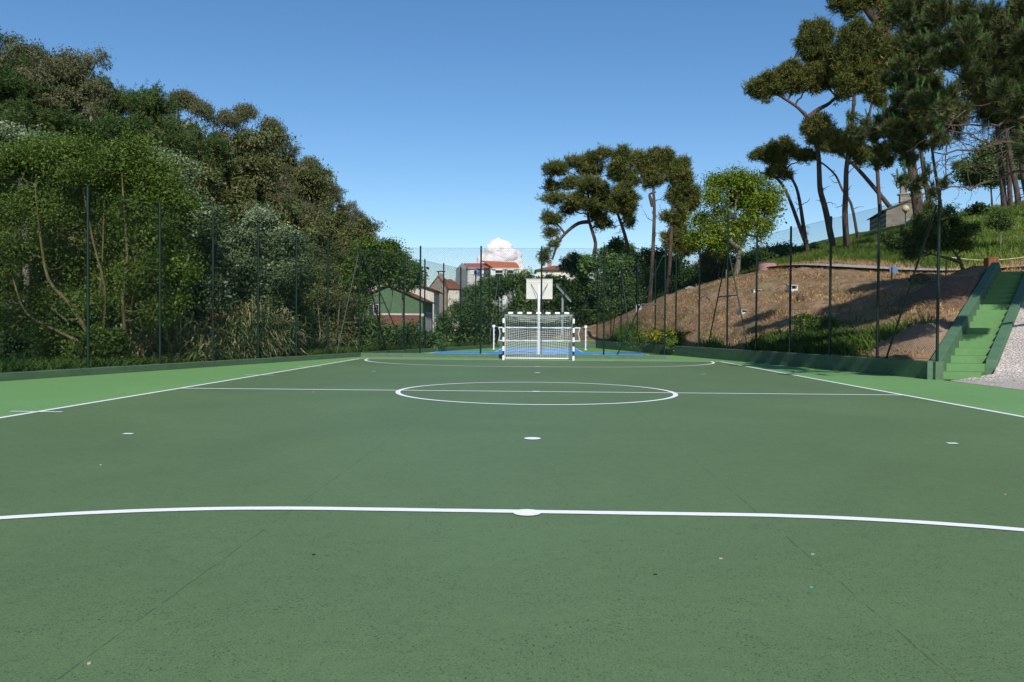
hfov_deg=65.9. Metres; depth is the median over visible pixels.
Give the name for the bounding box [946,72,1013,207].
pine tree
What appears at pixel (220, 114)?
eucalyptus tree
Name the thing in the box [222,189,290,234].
woodland tree
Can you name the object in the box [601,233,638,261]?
tree
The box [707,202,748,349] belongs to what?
floodlight mast
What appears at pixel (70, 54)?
eucalyptus tree
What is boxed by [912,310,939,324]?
spiky plant
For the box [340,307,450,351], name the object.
green shrub
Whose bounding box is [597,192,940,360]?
chain link fence
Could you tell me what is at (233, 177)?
woodland tree
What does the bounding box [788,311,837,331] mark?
broom bush
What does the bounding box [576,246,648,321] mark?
bush
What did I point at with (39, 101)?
pine tree
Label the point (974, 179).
leafy tree
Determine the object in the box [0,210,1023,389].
hillside ground
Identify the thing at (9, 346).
understorey shrub
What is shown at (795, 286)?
concrete box
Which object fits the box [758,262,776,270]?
brick well
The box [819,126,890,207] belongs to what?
pine tree
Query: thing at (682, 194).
pine tree
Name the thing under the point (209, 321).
understorey shrub
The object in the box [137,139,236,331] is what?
silver tree
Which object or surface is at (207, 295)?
silver shrub
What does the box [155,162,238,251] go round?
woodland tree
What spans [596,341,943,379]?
retaining wall
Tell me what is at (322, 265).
woodland tree
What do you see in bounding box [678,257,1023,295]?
dry verge grass
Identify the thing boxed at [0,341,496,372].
undergrowth
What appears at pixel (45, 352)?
understorey shrub
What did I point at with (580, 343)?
wall
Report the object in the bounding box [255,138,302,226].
eucalyptus tree
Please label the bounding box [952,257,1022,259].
barrier tape
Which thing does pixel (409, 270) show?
round tree
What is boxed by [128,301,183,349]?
understorey shrub
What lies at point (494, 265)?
apartment house
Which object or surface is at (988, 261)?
slatted bin
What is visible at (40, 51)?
eucalyptus tree
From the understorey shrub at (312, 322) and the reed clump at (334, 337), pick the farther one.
the understorey shrub at (312, 322)
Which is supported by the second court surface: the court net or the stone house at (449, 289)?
the court net
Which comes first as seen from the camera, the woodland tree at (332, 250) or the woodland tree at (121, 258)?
the woodland tree at (121, 258)
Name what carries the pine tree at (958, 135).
on the hillside ground at (974, 270)
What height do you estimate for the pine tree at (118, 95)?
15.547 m
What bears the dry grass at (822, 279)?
on the hillside ground at (974, 270)
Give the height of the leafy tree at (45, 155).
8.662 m
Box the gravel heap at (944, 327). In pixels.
[868,320,951,354]
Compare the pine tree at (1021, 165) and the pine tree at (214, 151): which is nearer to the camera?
the pine tree at (1021, 165)
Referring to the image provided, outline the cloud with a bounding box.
[455,238,527,281]
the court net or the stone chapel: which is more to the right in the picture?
the stone chapel
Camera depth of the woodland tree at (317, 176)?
89.33 m
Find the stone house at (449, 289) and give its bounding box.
[422,271,463,326]
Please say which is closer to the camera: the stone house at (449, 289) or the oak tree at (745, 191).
the oak tree at (745, 191)
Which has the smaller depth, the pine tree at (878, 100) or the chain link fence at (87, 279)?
the chain link fence at (87, 279)
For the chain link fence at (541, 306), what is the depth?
37.27 m
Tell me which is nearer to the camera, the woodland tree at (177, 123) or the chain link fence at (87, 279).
the chain link fence at (87, 279)
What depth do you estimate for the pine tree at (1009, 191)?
62.22 m
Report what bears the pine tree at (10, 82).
on the hillside ground at (974, 270)
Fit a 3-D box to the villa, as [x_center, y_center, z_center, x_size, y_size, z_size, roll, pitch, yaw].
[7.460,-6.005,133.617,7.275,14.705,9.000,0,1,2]
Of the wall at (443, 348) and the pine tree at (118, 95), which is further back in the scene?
the pine tree at (118, 95)
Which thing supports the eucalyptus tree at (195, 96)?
on the hillside ground at (974, 270)
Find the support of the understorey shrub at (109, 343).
on the hillside ground at (974, 270)
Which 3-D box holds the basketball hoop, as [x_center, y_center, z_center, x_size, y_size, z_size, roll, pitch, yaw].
[1.445,-1.305,42.302,1.444,4.074,1.341,-1,1,-45]
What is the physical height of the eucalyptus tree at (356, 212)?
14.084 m
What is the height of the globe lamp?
2.514 m
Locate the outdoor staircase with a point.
(973, 343)
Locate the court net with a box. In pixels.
[492,325,586,348]
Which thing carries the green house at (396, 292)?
on the hillside ground at (974, 270)
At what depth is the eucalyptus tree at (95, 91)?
61.74 m
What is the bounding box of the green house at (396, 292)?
[356,285,435,331]
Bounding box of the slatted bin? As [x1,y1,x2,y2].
[984,257,998,265]
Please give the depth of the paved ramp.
23.39 m
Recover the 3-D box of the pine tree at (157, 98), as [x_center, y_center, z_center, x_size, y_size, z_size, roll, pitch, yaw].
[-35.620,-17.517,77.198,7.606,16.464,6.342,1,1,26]
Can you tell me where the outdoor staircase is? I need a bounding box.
[927,262,1023,384]
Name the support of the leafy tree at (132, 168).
on the hillside ground at (974, 270)
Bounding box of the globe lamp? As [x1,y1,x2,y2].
[902,205,909,228]
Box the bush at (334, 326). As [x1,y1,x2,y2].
[302,265,367,346]
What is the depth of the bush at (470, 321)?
63.34 m
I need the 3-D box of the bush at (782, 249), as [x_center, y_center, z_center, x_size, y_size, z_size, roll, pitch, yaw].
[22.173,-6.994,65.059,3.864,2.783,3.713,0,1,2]
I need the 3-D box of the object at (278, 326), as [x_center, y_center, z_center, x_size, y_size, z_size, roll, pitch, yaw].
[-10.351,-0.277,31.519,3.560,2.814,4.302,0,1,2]
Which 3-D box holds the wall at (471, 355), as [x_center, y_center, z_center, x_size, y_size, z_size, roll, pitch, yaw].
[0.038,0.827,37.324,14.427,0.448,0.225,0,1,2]
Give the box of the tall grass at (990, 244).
[730,199,1023,276]
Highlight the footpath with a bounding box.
[739,263,1023,273]
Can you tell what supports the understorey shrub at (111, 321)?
on the hillside ground at (974, 270)
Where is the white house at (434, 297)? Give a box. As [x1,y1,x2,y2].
[337,283,442,328]
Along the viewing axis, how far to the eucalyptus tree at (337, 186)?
98.24 m
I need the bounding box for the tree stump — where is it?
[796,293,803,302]
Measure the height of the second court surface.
0.001 m
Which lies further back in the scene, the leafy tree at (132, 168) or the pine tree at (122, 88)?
the pine tree at (122, 88)
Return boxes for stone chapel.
[867,186,937,229]
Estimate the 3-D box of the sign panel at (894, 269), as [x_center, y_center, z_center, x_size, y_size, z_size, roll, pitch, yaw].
[18.463,-3.152,38.218,0.387,0.932,0.060,0,1,2]
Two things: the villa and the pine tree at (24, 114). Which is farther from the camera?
the villa
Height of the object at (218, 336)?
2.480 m
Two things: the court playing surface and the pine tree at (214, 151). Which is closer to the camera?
the court playing surface
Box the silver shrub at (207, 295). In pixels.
[170,268,236,338]
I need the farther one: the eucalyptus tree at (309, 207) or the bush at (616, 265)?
the eucalyptus tree at (309, 207)
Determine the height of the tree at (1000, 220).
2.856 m
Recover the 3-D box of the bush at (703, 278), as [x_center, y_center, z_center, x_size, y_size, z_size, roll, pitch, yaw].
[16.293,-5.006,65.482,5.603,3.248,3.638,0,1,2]
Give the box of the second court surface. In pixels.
[433,348,646,354]
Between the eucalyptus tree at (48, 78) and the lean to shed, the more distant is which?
the lean to shed
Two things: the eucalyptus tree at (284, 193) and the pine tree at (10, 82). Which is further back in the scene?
the eucalyptus tree at (284, 193)
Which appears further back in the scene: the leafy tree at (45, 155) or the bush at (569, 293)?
the bush at (569, 293)
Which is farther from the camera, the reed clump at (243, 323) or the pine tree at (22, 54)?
the pine tree at (22, 54)
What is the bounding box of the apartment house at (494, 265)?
[456,261,518,311]
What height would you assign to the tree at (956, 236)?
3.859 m
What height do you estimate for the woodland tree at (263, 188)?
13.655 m
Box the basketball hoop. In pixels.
[526,279,552,353]
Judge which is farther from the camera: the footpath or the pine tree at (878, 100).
the pine tree at (878, 100)
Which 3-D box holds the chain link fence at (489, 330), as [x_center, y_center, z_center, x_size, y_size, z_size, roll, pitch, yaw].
[-4.098,-2.108,47.997,0.122,5.230,21.648,1,1,17]
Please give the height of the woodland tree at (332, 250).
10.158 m
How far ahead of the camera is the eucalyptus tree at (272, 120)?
90.92 m
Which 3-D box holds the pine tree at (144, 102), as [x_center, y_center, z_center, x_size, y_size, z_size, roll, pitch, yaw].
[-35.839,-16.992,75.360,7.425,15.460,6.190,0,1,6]
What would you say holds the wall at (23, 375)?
on the court surround
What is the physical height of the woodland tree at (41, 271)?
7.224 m
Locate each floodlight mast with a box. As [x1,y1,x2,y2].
[593,261,601,339]
[611,267,630,341]
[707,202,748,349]
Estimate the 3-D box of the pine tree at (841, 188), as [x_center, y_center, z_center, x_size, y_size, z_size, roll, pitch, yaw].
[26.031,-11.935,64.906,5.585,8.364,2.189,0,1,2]
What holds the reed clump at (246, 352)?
on the hillside ground at (974, 270)
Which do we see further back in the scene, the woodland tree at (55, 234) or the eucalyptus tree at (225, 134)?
the eucalyptus tree at (225, 134)
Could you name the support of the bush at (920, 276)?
on the hillside ground at (974, 270)
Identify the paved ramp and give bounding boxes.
[950,300,1023,389]
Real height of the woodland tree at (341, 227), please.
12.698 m
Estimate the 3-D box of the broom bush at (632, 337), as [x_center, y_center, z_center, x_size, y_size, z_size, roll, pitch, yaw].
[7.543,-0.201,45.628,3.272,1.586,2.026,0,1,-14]
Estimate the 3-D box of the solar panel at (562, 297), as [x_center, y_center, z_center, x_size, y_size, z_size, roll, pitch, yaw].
[4.157,-1.868,63.696,1.202,5.568,0.900,0,1,2]
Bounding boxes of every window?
[368,304,378,315]
[483,268,489,277]
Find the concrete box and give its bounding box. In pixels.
[787,285,797,291]
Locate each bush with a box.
[302,265,367,346]
[432,292,519,343]
[456,266,546,339]
[531,270,556,339]
[542,272,595,337]
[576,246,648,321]
[598,312,617,321]
[616,326,661,350]
[641,326,689,351]
[677,269,731,289]
[740,242,784,269]
[768,240,794,256]
[788,240,823,253]
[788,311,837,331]
[908,273,929,284]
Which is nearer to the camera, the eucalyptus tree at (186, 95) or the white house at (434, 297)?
the eucalyptus tree at (186, 95)
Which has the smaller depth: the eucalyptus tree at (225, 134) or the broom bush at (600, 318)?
the broom bush at (600, 318)
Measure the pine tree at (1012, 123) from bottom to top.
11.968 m
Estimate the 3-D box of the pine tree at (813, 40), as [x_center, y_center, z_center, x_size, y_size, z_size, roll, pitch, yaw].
[21.014,-15.497,58.914,8.081,17.883,3.217,0,1,2]
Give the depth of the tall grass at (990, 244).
50.51 m
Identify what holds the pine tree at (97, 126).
on the hillside ground at (974, 270)
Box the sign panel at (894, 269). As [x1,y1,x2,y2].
[889,266,897,277]
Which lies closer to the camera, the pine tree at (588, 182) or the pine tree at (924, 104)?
the pine tree at (924, 104)
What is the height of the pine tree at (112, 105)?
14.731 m
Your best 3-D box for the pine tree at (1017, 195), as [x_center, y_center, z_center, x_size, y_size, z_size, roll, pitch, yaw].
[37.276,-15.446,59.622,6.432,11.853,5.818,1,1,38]
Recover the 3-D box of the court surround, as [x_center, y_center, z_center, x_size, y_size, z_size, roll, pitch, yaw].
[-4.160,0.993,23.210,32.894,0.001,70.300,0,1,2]
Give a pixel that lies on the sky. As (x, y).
(441, 119)
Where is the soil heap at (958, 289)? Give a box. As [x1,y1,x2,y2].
[879,276,980,315]
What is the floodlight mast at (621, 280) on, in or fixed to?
on the hillside ground at (974, 270)
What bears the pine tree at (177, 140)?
on the hillside ground at (974, 270)
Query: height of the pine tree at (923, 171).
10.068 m
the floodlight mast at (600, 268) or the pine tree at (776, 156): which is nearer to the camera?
the floodlight mast at (600, 268)
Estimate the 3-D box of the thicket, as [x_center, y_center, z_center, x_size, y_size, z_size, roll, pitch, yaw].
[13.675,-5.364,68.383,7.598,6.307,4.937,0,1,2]
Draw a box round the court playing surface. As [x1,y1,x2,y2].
[0,359,1023,681]
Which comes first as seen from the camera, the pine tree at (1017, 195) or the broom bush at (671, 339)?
the broom bush at (671, 339)
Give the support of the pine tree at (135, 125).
on the hillside ground at (974, 270)
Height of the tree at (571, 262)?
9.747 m
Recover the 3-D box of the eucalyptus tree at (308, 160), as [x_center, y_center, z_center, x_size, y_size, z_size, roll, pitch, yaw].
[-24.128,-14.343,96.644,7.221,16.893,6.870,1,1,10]
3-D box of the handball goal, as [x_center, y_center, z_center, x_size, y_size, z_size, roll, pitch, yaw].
[1.185,-0.219,35.245,3.160,2.120,1.116,0,1,2]
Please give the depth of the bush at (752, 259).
62.55 m
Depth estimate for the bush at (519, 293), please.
65.33 m
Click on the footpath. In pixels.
(881, 267)
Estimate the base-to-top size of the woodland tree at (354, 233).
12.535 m
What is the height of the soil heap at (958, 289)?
2.591 m
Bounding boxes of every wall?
[0,352,360,380]
[360,344,499,352]
[361,353,666,358]
[497,341,595,347]
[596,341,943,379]
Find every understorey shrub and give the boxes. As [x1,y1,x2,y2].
[0,302,46,359]
[18,309,85,359]
[21,323,83,360]
[65,317,139,363]
[82,299,137,333]
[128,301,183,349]
[174,311,211,332]
[299,309,329,347]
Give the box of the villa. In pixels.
[535,262,574,278]
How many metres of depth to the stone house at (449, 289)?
119.12 m
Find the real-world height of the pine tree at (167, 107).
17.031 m
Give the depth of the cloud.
2572.80 m
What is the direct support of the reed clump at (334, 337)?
on the hillside ground at (974, 270)
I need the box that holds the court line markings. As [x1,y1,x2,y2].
[0,359,1023,530]
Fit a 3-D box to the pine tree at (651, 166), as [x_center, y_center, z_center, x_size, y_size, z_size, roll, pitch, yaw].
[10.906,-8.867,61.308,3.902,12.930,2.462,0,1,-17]
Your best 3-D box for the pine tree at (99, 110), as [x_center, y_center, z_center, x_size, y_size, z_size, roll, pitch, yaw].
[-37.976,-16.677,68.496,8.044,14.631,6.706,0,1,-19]
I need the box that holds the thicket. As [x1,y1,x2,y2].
[635,245,701,303]
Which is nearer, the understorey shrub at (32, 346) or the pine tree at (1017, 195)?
the understorey shrub at (32, 346)
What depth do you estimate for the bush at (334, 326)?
43.58 m
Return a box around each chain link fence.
[0,170,360,370]
[360,246,665,354]
[360,247,498,350]
[499,275,597,341]
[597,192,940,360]
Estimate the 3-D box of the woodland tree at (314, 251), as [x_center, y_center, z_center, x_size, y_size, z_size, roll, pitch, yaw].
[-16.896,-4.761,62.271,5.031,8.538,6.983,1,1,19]
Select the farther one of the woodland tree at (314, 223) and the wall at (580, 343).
the woodland tree at (314, 223)
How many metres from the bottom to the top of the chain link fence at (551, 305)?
5.000 m
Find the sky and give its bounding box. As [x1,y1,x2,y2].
[0,0,1023,286]
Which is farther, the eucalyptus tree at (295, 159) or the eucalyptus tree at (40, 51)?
the eucalyptus tree at (295, 159)
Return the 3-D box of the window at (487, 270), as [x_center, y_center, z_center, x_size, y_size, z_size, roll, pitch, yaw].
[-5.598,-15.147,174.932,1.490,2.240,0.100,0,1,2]
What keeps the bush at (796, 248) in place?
on the hillside ground at (974, 270)
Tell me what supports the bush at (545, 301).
on the hillside ground at (974, 270)
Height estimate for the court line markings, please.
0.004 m
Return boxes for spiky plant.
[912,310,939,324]
[960,201,995,216]
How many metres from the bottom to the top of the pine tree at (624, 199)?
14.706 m
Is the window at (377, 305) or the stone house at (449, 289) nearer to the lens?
the window at (377, 305)
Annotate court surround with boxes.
[0,347,1023,416]
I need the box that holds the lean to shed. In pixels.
[374,313,423,343]
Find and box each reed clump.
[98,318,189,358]
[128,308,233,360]
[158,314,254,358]
[161,333,236,361]
[172,299,282,356]
[214,294,301,358]
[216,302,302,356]
[230,334,276,358]
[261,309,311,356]
[305,331,360,351]
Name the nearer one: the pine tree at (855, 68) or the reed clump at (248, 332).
the reed clump at (248, 332)
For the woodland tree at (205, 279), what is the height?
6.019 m
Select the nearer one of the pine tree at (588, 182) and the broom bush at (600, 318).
the broom bush at (600, 318)
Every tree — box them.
[0,29,35,125]
[0,30,113,146]
[0,47,86,128]
[0,61,47,130]
[0,90,80,139]
[0,118,103,302]
[0,119,130,362]
[0,219,92,311]
[15,39,67,113]
[17,205,110,314]
[21,86,86,126]
[34,104,106,233]
[43,44,117,153]
[62,201,186,333]
[64,126,213,355]
[68,80,116,117]
[70,106,128,224]
[82,73,122,122]
[96,70,127,120]
[99,102,156,149]
[113,78,131,192]
[120,83,155,187]
[125,78,165,127]
[134,113,201,174]
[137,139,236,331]
[143,79,184,132]
[144,113,212,187]
[149,114,218,194]
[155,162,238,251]
[164,85,200,129]
[173,269,234,316]
[176,92,223,185]
[179,120,232,276]
[185,97,224,208]
[192,137,287,242]
[203,107,246,160]
[209,110,264,164]
[211,201,323,330]
[218,146,285,206]
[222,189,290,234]
[223,114,304,208]
[229,99,272,180]
[255,115,303,201]
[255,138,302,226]
[262,170,300,227]
[269,155,338,238]
[275,140,313,226]
[276,198,341,259]
[291,228,340,295]
[292,200,328,247]
[295,154,325,230]
[298,250,343,302]
[306,225,344,280]
[308,182,353,224]
[315,237,358,289]
[326,180,348,225]
[327,207,381,243]
[331,240,360,320]
[334,199,365,223]
[335,211,387,242]
[337,233,409,325]
[390,248,428,325]
[535,142,616,276]
[555,249,588,277]
[600,143,646,304]
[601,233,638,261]
[629,144,678,301]
[656,152,702,293]
[657,220,695,258]
[675,161,792,274]
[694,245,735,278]
[740,13,841,249]
[745,133,813,254]
[804,145,861,239]
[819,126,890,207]
[821,13,888,246]
[824,0,947,251]
[841,0,1023,203]
[860,82,895,208]
[876,198,985,269]
[917,119,949,211]
[931,119,967,217]
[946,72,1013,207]
[950,136,1020,205]
[958,0,1023,135]
[958,80,1022,205]
[958,99,1020,206]
[979,38,1023,204]
[983,205,1017,244]
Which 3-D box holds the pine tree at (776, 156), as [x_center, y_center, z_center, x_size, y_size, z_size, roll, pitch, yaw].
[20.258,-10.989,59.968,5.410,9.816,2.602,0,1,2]
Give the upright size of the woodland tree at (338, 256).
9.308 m
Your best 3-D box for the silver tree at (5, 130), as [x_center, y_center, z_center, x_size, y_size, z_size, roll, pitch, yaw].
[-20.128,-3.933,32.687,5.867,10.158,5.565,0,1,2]
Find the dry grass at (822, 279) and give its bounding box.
[605,262,1023,357]
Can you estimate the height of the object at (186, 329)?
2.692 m
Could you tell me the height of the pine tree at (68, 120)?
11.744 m
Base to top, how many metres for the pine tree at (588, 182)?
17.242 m
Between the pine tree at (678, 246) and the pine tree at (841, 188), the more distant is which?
the pine tree at (678, 246)
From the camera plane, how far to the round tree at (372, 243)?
49.80 m
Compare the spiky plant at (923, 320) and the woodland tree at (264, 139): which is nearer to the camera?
the spiky plant at (923, 320)
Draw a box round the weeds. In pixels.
[605,308,941,355]
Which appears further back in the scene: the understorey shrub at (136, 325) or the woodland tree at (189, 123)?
the woodland tree at (189, 123)
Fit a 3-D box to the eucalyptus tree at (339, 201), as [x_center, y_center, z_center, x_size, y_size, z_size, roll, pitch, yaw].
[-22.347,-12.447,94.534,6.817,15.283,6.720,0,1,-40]
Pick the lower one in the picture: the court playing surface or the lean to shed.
the court playing surface
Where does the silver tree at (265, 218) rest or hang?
on the hillside ground at (974, 270)
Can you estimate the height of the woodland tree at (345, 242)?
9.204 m
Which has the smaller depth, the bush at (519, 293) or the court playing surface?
the court playing surface
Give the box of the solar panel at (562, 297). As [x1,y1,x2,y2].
[556,284,570,335]
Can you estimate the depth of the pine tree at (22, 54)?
61.01 m
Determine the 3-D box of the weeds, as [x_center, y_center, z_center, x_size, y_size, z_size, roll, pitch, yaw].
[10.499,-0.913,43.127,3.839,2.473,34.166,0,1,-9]
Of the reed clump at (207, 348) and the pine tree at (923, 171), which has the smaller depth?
the reed clump at (207, 348)
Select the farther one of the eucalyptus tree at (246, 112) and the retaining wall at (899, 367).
the eucalyptus tree at (246, 112)
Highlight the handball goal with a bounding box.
[502,312,574,360]
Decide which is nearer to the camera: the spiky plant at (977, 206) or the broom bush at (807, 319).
the broom bush at (807, 319)
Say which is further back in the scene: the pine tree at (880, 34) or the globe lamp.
the globe lamp
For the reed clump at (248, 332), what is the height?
3.003 m
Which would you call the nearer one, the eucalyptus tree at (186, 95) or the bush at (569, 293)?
the bush at (569, 293)
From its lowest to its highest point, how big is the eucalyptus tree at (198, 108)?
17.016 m
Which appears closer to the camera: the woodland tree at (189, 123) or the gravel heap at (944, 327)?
the gravel heap at (944, 327)

